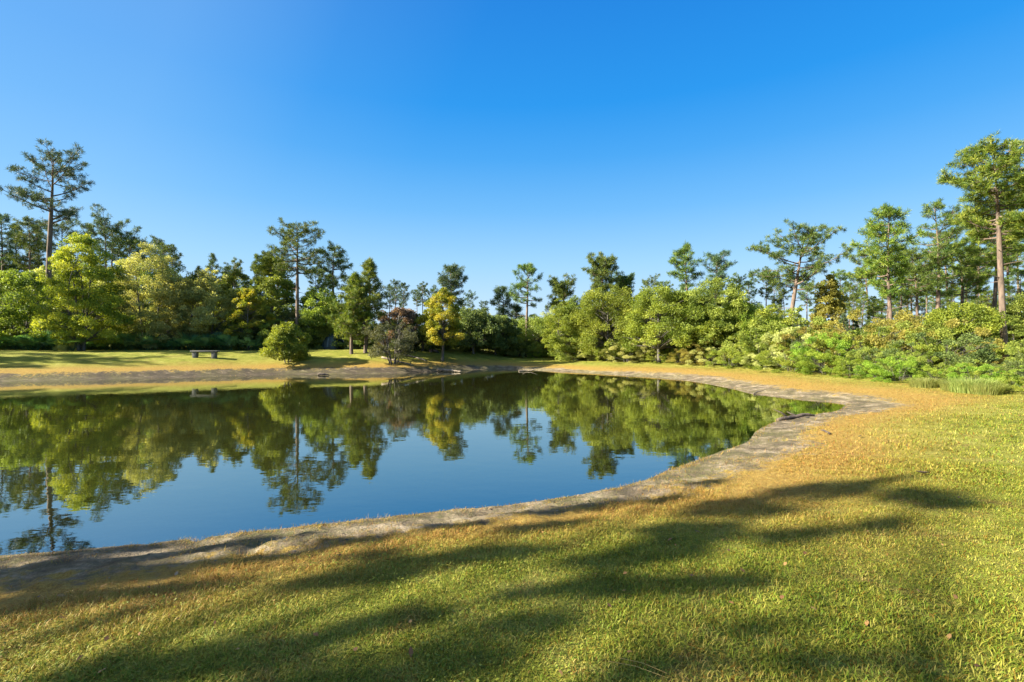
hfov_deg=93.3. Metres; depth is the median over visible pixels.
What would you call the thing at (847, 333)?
shrub
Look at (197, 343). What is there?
palmetto
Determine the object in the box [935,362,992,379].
shrub
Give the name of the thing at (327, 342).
dome tent
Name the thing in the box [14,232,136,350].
broadleaf tree
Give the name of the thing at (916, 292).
pine tree
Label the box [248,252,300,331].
broadleaf tree
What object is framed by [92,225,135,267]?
pine tree
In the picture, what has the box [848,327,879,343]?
broadleaf tree
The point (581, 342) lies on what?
shrub
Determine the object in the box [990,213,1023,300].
pine tree
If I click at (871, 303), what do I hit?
pine tree
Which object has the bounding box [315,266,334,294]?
pine tree
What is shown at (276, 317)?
broadleaf tree
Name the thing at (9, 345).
palmetto
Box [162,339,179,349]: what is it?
palmetto
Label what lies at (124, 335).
palmetto
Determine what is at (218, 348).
palmetto
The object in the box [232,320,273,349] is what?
shrub
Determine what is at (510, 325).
broadleaf tree
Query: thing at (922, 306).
pine tree
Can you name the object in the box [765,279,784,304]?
pine tree
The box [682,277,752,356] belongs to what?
broadleaf tree
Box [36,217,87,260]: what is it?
pine tree
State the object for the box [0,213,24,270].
pine tree
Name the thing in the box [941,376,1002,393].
weed clump
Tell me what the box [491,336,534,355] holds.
shrub
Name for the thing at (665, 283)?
pine tree
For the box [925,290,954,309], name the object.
pine tree
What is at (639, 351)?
shrub
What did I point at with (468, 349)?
shrub
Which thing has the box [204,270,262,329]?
broadleaf tree
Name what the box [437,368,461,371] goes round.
driftwood
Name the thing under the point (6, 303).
broadleaf tree
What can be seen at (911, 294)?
pine tree
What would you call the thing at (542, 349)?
shrub
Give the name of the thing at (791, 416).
driftwood
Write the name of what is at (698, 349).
shrub
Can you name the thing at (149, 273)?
broadleaf tree
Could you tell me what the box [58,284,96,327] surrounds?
broadleaf tree
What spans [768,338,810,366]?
shrub
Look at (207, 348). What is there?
shrub
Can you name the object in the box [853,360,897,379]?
shrub
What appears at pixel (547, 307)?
pine tree
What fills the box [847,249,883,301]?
pine tree
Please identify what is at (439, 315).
broadleaf tree
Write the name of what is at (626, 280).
pine tree
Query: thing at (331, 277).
pine tree
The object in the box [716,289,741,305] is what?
broadleaf tree
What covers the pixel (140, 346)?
shrub
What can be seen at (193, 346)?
shrub
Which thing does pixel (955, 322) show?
shrub
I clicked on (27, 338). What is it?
palmetto
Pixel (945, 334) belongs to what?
shrub
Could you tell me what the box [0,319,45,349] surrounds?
shrub
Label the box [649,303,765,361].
shrub
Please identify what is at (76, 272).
broadleaf tree
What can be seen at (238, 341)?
palmetto
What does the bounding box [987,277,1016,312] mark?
pine tree
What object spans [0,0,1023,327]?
sky
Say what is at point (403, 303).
pine tree
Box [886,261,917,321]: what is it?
pine tree
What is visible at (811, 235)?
pine tree
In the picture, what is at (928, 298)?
pine tree
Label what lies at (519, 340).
shrub
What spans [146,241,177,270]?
pine tree
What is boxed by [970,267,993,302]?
pine tree
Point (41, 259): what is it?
pine tree
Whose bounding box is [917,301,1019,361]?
shrub
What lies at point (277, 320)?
shrub
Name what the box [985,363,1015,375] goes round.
shrub
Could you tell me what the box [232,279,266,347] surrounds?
broadleaf tree
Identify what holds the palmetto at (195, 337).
on the ground at (130, 562)
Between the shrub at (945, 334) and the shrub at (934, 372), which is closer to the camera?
the shrub at (934, 372)
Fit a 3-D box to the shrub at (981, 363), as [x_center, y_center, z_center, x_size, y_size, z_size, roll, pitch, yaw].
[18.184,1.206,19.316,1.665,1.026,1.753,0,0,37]
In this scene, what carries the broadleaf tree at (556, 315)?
on the ground at (130, 562)
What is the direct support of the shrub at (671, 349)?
on the ground at (130, 562)
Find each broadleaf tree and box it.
[0,261,42,292]
[0,262,21,290]
[0,268,65,349]
[1,285,43,334]
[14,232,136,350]
[29,265,56,287]
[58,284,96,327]
[72,268,99,299]
[78,286,116,348]
[88,259,151,319]
[104,289,147,327]
[112,242,188,349]
[128,262,170,325]
[142,277,218,349]
[143,298,173,348]
[144,265,198,315]
[172,267,241,349]
[185,270,200,316]
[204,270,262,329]
[221,288,275,349]
[227,299,261,347]
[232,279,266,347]
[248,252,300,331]
[253,310,289,329]
[273,295,295,323]
[282,309,306,331]
[297,286,343,346]
[297,316,326,348]
[314,308,345,343]
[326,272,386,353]
[339,316,363,347]
[360,320,418,364]
[375,307,420,350]
[399,313,450,350]
[415,287,467,360]
[444,308,505,353]
[477,314,522,354]
[515,315,568,353]
[539,308,555,331]
[540,298,580,360]
[545,308,603,353]
[547,295,604,360]
[568,285,638,356]
[587,295,616,334]
[599,299,654,356]
[614,285,705,362]
[657,290,730,355]
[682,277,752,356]
[715,296,768,349]
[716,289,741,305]
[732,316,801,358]
[766,303,799,325]
[808,274,849,332]
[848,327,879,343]
[865,322,894,344]
[867,319,898,339]
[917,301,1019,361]
[956,314,1023,341]
[973,309,1023,346]
[996,315,1023,358]
[997,292,1023,356]
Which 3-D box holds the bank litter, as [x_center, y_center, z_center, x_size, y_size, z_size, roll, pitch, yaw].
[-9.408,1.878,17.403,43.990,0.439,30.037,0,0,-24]
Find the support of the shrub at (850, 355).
on the ground at (130, 562)
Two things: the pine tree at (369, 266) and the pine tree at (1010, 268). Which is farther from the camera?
the pine tree at (1010, 268)
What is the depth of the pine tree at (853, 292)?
46.98 m
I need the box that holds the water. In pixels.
[0,369,844,554]
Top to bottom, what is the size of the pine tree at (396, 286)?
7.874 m
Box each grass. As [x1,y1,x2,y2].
[0,453,1023,681]
[193,364,1023,489]
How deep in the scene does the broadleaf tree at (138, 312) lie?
36.24 m
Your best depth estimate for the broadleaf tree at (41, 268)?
44.31 m
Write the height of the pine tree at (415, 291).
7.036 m
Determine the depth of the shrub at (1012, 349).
18.44 m
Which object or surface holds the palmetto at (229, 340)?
on the ground at (130, 562)
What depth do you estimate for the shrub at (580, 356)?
39.02 m
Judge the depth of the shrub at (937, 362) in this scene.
20.74 m
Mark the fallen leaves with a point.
(949, 635)
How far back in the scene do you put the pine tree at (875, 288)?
48.08 m
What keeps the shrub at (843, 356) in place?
on the ground at (130, 562)
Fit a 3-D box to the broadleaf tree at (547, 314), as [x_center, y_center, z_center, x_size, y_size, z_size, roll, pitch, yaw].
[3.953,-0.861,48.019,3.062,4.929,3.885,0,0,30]
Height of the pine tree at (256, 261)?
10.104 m
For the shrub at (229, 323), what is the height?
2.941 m
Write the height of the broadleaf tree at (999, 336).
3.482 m
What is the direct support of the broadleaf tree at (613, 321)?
on the ground at (130, 562)
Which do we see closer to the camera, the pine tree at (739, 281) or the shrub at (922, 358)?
the shrub at (922, 358)
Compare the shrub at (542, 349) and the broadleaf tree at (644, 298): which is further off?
the shrub at (542, 349)
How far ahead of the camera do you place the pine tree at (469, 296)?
54.77 m
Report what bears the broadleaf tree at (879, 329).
on the ground at (130, 562)
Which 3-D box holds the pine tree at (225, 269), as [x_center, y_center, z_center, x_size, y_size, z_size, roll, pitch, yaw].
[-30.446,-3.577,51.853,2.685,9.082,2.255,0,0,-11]
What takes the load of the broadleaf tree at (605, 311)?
on the ground at (130, 562)
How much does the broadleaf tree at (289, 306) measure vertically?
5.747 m
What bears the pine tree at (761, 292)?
on the ground at (130, 562)
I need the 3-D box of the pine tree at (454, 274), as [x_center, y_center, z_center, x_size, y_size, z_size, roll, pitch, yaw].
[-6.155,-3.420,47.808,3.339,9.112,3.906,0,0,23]
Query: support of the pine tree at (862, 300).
on the ground at (130, 562)
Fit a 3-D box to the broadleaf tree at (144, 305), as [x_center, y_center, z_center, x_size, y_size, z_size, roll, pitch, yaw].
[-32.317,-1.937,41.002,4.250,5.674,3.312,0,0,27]
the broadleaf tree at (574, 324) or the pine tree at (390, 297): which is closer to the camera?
the broadleaf tree at (574, 324)
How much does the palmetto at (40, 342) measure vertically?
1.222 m
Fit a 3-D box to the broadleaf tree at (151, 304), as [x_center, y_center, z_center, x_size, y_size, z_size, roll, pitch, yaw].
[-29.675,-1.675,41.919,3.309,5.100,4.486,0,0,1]
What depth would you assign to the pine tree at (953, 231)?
35.34 m
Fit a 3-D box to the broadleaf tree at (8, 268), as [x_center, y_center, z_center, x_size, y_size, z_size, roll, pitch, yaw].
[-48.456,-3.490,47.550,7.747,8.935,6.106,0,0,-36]
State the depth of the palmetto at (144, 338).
35.51 m
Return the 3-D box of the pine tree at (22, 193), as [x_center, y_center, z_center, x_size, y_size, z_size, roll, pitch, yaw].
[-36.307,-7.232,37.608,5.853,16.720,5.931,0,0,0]
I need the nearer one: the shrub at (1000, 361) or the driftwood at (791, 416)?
the driftwood at (791, 416)
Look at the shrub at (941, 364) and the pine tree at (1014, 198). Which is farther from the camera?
the pine tree at (1014, 198)
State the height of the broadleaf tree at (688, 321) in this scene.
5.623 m
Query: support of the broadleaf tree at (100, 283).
on the ground at (130, 562)
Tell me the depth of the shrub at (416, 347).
39.66 m
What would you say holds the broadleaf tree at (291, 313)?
on the ground at (130, 562)
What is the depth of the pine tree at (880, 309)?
42.02 m
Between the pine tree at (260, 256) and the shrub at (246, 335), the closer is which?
the shrub at (246, 335)
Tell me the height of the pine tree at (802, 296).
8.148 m
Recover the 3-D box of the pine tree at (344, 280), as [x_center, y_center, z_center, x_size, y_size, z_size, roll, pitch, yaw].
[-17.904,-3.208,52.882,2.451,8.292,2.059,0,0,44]
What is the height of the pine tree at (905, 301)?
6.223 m
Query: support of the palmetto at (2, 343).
on the ground at (130, 562)
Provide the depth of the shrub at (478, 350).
42.59 m
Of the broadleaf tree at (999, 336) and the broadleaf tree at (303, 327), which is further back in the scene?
the broadleaf tree at (303, 327)
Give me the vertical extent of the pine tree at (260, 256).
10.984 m
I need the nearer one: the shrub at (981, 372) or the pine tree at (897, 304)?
the shrub at (981, 372)
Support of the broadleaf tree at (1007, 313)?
on the ground at (130, 562)
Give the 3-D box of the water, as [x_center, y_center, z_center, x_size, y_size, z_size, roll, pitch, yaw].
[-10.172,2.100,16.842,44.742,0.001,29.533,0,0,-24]
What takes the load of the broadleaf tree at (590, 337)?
on the ground at (130, 562)
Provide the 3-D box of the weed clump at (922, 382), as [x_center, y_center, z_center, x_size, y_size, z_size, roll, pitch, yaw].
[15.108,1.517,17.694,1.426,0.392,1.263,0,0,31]
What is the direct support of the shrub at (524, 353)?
on the ground at (130, 562)
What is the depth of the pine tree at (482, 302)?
55.88 m
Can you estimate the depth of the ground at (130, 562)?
4.80 m
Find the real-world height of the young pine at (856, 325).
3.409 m
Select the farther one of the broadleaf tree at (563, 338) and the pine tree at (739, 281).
the pine tree at (739, 281)
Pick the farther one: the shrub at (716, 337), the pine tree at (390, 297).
the pine tree at (390, 297)
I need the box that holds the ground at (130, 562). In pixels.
[0,344,1023,681]
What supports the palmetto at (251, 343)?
on the ground at (130, 562)
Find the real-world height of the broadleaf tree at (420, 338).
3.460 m
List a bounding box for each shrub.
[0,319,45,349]
[0,328,48,349]
[49,324,110,349]
[52,335,81,350]
[89,321,141,349]
[116,326,187,348]
[119,321,174,349]
[170,333,214,349]
[200,319,259,349]
[201,329,240,349]
[231,320,302,347]
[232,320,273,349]
[247,319,314,348]
[258,321,310,362]
[295,330,323,349]
[310,325,375,348]
[339,336,375,348]
[389,326,451,350]
[454,332,483,350]
[459,337,510,352]
[471,333,532,355]
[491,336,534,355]
[497,341,535,356]
[506,346,527,356]
[526,339,549,356]
[526,349,545,357]
[558,347,595,360]
[579,332,617,360]
[592,347,623,361]
[599,343,650,362]
[607,348,638,360]
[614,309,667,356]
[625,337,670,361]
[633,341,664,361]
[643,350,667,363]
[647,322,680,354]
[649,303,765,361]
[662,346,684,362]
[663,350,696,364]
[668,338,732,364]
[673,313,754,360]
[684,347,738,366]
[705,348,748,368]
[707,307,819,358]
[712,345,743,365]
[715,323,799,366]
[719,335,793,367]
[734,307,836,352]
[739,352,778,368]
[752,326,822,368]
[752,346,828,372]
[768,326,857,363]
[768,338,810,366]
[781,337,844,370]
[788,332,856,372]
[794,349,852,374]
[801,334,876,370]
[811,309,934,369]
[812,330,880,348]
[824,358,871,378]
[831,354,870,373]
[840,347,908,376]
[844,347,884,371]
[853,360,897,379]
[858,320,957,366]
[867,356,931,382]
[871,332,1001,378]
[872,339,964,376]
[877,350,930,378]
[882,318,1004,369]
[912,365,971,382]
[919,362,955,379]
[934,352,988,372]
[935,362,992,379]
[938,363,1005,381]
[943,358,986,377]
[963,367,1013,383]
[967,357,1008,372]
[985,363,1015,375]
[991,365,1023,389]
[994,340,1023,369]
[997,377,1023,393]
[1002,353,1023,384]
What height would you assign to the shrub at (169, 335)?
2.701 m
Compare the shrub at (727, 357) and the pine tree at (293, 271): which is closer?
the shrub at (727, 357)
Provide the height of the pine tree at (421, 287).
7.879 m
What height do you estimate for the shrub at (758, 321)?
4.124 m
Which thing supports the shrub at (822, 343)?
on the ground at (130, 562)
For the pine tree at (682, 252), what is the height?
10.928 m
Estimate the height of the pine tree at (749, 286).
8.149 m
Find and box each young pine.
[795,314,802,326]
[835,313,852,331]
[849,317,863,334]
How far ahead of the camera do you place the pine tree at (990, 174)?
27.43 m
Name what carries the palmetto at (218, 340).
on the ground at (130, 562)
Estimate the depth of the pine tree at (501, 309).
49.90 m
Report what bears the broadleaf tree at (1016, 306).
on the ground at (130, 562)
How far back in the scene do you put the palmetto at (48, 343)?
34.77 m
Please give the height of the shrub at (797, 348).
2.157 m
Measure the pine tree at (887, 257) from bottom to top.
10.477 m
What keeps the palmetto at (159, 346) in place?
on the ground at (130, 562)
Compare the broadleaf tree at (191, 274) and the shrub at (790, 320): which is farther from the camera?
the broadleaf tree at (191, 274)
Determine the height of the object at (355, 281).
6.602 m
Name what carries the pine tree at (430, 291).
on the ground at (130, 562)
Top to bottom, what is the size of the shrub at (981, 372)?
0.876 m
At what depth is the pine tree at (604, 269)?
41.26 m
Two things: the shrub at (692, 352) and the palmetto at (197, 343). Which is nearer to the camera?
the shrub at (692, 352)
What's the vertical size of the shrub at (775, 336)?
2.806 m
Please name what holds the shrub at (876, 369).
on the ground at (130, 562)
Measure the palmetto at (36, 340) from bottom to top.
1.550 m
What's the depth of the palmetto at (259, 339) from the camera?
37.09 m
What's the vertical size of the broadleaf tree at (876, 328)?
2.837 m
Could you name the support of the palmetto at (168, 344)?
on the ground at (130, 562)
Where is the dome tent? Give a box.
[322,333,343,348]
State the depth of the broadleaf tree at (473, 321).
39.92 m
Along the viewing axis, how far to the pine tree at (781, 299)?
51.67 m
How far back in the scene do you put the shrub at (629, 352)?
37.29 m
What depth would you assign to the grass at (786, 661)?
3.24 m
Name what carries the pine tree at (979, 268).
on the ground at (130, 562)
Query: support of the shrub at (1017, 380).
on the ground at (130, 562)
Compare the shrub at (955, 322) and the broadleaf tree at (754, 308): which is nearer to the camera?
the shrub at (955, 322)
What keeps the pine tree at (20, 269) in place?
on the ground at (130, 562)
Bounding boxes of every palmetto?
[0,335,15,349]
[1,335,23,349]
[4,338,18,349]
[7,332,33,349]
[12,330,49,349]
[17,335,48,349]
[31,331,55,348]
[33,336,54,349]
[49,330,84,350]
[88,339,111,349]
[99,335,121,349]
[109,331,132,349]
[119,331,141,349]
[127,331,159,349]
[127,336,142,349]
[153,340,169,349]
[160,338,175,349]
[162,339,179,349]
[169,338,189,349]
[178,332,203,349]
[183,334,200,349]
[190,337,213,349]
[200,331,223,349]
[202,334,225,349]
[209,334,234,349]
[217,336,240,349]
[229,338,244,349]
[236,339,251,349]
[243,336,261,349]
[253,337,264,349]
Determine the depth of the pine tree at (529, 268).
44.83 m
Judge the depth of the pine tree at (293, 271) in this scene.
53.14 m
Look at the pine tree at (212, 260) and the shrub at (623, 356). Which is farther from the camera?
the pine tree at (212, 260)
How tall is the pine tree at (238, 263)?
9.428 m
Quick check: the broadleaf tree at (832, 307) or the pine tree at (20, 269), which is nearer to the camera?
the broadleaf tree at (832, 307)
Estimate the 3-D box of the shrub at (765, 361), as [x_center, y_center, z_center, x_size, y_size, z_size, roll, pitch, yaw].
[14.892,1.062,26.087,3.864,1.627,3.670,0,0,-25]
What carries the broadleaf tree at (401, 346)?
on the ground at (130, 562)
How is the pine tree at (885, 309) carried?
on the ground at (130, 562)
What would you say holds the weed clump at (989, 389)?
on the ground at (130, 562)
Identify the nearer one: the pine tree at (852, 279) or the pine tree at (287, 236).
the pine tree at (287, 236)
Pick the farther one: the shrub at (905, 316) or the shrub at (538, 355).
the shrub at (538, 355)
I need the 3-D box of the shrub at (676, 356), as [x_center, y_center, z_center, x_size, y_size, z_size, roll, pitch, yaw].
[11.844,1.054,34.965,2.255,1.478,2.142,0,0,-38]
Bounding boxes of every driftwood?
[381,356,412,365]
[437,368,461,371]
[773,409,814,420]
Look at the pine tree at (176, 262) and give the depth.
52.26 m
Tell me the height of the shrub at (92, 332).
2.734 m
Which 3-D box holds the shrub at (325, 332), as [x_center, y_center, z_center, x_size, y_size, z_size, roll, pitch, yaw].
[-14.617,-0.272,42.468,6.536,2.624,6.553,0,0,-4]
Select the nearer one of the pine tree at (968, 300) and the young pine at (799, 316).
the young pine at (799, 316)
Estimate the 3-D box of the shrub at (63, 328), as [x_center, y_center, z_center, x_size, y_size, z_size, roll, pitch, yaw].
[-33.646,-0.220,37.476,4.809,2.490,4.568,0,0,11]
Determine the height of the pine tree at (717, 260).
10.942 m
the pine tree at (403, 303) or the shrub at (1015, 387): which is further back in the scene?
the pine tree at (403, 303)
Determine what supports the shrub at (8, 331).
on the ground at (130, 562)
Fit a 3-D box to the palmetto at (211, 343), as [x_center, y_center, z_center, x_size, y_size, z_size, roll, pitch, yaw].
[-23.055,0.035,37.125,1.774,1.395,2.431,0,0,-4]
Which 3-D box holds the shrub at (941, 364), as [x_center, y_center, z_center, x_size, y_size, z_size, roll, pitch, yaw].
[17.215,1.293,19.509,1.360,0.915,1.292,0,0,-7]
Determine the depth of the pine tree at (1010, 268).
45.73 m
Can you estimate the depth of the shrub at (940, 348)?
20.86 m
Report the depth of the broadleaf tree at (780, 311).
42.24 m
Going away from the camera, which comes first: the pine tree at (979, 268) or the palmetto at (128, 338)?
the palmetto at (128, 338)
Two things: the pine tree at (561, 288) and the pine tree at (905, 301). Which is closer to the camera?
the pine tree at (905, 301)
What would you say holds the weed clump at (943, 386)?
on the ground at (130, 562)
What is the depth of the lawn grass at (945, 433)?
9.09 m
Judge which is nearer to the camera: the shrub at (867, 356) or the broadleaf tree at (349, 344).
the shrub at (867, 356)
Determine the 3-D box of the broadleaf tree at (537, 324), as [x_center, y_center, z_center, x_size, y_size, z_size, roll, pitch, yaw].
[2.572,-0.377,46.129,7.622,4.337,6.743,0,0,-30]
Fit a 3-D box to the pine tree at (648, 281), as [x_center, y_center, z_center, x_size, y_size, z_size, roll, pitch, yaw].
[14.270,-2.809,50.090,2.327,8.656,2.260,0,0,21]
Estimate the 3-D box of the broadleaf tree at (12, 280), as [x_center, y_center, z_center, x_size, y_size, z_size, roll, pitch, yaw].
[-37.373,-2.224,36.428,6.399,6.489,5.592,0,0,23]
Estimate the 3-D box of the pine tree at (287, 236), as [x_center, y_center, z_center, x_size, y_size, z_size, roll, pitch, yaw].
[-17.658,-4.595,40.060,5.272,11.467,5.914,0,0,0]
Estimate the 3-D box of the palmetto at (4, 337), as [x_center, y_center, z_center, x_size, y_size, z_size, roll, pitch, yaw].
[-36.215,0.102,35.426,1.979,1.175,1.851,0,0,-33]
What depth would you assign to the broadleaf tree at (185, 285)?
36.52 m
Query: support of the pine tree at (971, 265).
on the ground at (130, 562)
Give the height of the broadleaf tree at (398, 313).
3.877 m
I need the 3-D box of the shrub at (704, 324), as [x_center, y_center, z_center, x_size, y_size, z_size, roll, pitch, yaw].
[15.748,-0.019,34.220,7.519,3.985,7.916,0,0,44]
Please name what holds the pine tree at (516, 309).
on the ground at (130, 562)
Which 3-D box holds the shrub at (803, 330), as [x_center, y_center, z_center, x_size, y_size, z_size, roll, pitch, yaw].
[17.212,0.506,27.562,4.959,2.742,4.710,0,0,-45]
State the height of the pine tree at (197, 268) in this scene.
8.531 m
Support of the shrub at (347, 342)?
on the ground at (130, 562)
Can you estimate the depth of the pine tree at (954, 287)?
44.00 m
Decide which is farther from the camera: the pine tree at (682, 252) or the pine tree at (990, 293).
the pine tree at (682, 252)
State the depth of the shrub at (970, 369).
17.26 m
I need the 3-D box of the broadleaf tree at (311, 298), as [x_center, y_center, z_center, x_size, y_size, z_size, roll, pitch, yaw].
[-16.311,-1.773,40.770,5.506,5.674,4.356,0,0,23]
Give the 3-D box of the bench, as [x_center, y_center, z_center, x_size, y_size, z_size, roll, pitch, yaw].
[-20.050,0.906,31.600,1.660,0.562,0.400,0,0,-6]
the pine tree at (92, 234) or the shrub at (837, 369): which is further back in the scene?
the pine tree at (92, 234)
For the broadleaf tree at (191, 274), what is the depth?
47.41 m
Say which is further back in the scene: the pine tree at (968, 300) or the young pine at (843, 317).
the pine tree at (968, 300)
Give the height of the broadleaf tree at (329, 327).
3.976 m
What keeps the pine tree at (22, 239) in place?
on the ground at (130, 562)
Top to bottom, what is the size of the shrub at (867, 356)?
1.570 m
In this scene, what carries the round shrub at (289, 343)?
on the ground at (130, 562)
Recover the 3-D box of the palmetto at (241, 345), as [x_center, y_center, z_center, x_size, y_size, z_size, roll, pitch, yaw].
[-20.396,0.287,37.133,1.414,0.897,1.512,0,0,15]
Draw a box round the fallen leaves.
[37,411,1023,681]
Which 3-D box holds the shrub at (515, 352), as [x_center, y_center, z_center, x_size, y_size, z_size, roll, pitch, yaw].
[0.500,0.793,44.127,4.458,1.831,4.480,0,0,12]
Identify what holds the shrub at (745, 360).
on the ground at (130, 562)
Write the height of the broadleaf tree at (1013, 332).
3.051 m
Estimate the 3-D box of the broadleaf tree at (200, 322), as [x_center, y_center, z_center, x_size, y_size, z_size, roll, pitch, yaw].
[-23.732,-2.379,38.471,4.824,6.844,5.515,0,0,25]
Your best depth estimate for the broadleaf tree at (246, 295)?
37.68 m
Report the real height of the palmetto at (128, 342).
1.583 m
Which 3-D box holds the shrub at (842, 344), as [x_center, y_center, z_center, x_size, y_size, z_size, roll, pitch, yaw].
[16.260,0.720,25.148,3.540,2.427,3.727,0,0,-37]
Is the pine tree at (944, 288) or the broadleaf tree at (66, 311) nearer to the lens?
the broadleaf tree at (66, 311)
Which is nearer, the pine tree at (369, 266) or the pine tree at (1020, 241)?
the pine tree at (369, 266)
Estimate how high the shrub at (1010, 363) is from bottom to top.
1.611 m
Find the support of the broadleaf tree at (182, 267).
on the ground at (130, 562)
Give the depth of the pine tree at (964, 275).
47.80 m
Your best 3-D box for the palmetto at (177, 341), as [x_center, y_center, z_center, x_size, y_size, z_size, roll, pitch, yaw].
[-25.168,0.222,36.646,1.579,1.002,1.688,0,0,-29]
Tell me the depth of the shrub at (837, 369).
21.62 m
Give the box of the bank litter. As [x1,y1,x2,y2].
[96,364,917,577]
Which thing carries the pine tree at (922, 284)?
on the ground at (130, 562)
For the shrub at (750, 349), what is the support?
on the ground at (130, 562)
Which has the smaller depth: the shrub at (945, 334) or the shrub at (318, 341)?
the shrub at (945, 334)
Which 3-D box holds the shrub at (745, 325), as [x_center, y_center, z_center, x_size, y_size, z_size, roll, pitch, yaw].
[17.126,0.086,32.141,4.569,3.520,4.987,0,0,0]
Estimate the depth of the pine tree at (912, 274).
45.56 m
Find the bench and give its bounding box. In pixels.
[190,350,219,358]
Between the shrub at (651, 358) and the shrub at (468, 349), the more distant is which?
the shrub at (468, 349)
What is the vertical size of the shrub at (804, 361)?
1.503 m
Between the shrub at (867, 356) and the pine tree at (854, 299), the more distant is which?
the pine tree at (854, 299)
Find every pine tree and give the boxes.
[0,138,94,348]
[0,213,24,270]
[0,223,39,289]
[7,215,46,270]
[21,224,58,269]
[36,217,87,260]
[74,222,109,279]
[75,203,130,283]
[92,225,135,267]
[109,225,143,261]
[121,236,153,262]
[133,235,170,272]
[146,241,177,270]
[168,251,184,277]
[192,266,203,282]
[199,252,222,287]
[215,266,237,281]
[220,257,244,289]
[247,254,266,296]
[251,250,271,278]
[261,217,331,337]
[278,258,295,288]
[305,266,326,291]
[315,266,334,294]
[316,241,353,320]
[337,257,400,352]
[337,274,349,346]
[383,283,396,311]
[386,278,404,306]
[398,282,410,307]
[411,289,423,311]
[415,281,427,312]
[423,285,435,307]
[433,261,468,306]
[464,289,477,308]
[479,300,489,310]
[488,285,515,315]
[505,303,524,319]
[509,263,543,356]
[542,303,551,314]
[546,272,579,324]
[581,251,621,311]
[612,270,634,306]
[639,273,660,293]
[657,280,673,294]
[666,242,704,291]
[697,248,738,294]
[728,271,751,295]
[741,280,761,303]
[744,219,855,313]
[749,265,776,305]
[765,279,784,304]
[775,288,792,317]
[796,279,815,319]
[831,268,851,316]
[839,282,862,327]
[843,266,867,327]
[844,295,865,323]
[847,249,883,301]
[847,290,873,326]
[848,203,930,333]
[866,296,882,320]
[867,299,886,319]
[870,255,898,330]
[873,298,897,319]
[877,278,899,319]
[882,295,912,318]
[886,245,948,319]
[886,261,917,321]
[895,286,924,313]
[897,252,920,306]
[903,275,925,312]
[906,197,967,308]
[909,258,943,316]
[912,299,929,320]
[921,229,966,306]
[921,276,942,304]
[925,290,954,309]
[933,238,1005,319]
[936,129,1023,359]
[941,263,960,301]
[942,284,966,311]
[947,255,989,300]
[954,287,981,307]
[957,234,995,301]
[958,195,1023,309]
[964,280,998,306]
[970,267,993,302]
[976,290,998,307]
[984,238,1023,301]
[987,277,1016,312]
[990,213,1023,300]
[997,268,1023,299]
[999,159,1023,236]
[1004,238,1023,288]
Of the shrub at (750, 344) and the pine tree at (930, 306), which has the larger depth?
the pine tree at (930, 306)
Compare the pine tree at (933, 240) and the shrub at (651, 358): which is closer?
the shrub at (651, 358)
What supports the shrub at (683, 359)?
on the ground at (130, 562)
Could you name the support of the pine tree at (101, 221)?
on the ground at (130, 562)
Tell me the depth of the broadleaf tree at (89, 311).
39.04 m
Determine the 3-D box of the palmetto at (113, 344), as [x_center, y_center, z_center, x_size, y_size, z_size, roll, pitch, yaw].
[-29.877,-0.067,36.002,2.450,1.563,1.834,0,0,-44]
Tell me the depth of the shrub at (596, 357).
37.93 m
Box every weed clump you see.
[904,376,943,387]
[937,380,957,390]
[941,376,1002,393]
[966,381,1010,394]
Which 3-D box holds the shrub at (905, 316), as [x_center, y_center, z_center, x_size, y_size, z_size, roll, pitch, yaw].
[18.063,0.160,24.429,5.577,3.648,5.298,0,0,-38]
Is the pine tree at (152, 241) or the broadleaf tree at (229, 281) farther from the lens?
the pine tree at (152, 241)
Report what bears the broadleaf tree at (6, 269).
on the ground at (130, 562)
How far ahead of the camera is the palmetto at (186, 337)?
35.99 m
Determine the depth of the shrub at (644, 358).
36.67 m
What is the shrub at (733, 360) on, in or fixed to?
on the ground at (130, 562)
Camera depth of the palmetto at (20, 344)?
34.86 m
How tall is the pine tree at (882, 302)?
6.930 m
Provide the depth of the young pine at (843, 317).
33.93 m
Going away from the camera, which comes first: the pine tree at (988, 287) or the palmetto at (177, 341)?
the palmetto at (177, 341)
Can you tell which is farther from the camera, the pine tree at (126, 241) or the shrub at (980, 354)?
the pine tree at (126, 241)
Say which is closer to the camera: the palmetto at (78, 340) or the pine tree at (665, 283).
the palmetto at (78, 340)
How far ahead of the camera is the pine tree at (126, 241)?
47.97 m
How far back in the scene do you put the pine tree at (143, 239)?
53.03 m
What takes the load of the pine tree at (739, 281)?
on the ground at (130, 562)
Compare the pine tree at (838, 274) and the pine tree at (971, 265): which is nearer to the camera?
the pine tree at (971, 265)
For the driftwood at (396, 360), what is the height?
0.646 m
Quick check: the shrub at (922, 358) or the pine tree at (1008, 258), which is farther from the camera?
the pine tree at (1008, 258)
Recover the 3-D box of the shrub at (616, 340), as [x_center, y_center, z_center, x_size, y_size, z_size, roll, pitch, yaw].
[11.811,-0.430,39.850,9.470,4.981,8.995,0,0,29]
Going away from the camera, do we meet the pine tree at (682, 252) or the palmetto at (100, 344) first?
the palmetto at (100, 344)
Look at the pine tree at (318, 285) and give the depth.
52.10 m
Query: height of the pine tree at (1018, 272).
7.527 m
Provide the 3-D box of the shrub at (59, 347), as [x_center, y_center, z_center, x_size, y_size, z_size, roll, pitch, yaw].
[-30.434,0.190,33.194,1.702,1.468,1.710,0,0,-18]
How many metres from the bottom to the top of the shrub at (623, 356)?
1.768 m

